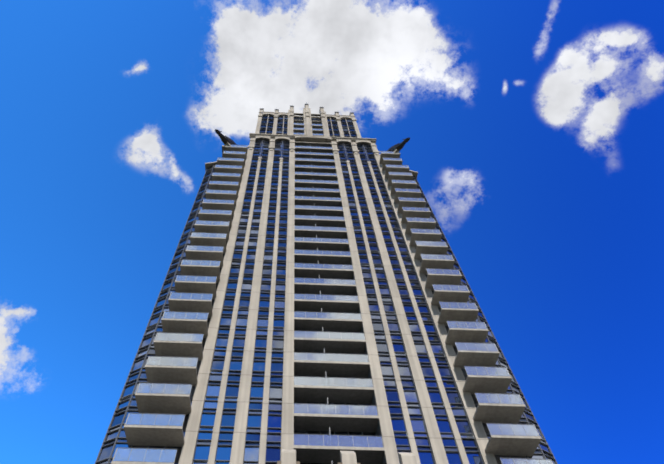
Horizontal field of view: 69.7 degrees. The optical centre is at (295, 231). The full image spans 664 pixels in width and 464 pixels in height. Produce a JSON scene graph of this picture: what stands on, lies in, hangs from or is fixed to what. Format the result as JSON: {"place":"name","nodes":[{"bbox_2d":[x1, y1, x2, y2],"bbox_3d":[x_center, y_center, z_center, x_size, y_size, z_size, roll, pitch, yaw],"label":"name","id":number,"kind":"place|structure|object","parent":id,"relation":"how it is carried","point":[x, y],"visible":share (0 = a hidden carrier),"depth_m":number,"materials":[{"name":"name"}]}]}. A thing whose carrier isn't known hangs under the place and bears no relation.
{"place":"outdoors","nodes":[
{"label":"outdoors","id":0,"kind":"place"},
{"bbox_2d":[0,0,663,463],"label":"sky","id":1,"kind":"structure","parent":0,"point":[535,128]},
{"label":"ground","id":2,"kind":"structure","parent":0,"visible":0},
{"bbox_2d":[95,102,557,463],"bbox_3d":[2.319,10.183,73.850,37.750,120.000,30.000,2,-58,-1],"label":"tower","id":3,"kind":"structure","parent":2,"relation":"on","point":[316,302],"depth_m":48.84,"materials":[{"name":"stone"}]},
{"bbox_2d":[215,129,236,146],"bbox_3d":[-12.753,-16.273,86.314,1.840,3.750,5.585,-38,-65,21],"label":"gargoyle","id":4,"kind":"object","parent":3,"relation":"attached to","point":[226,140],"visible":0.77,"depth_m":86.38,"materials":[{"name":"metal"}]},
{"bbox_2d":[387,137,409,153],"bbox_3d":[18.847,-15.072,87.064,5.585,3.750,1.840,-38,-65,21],"label":"gargoyle","id":5,"kind":"object","parent":3,"relation":"attached to","point":[398,147],"visible":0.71,"depth_m":87.11,"materials":[{"name":"metal"}]},
{"bbox_2d":[277,449,416,463],"bbox_3d":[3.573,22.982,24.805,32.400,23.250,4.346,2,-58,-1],"label":"pillars","id":6,"kind":"structure","parent":2,"relation":"on","point":[288,456],"depth_m":32.68,"materials":[{"name":"stone"}]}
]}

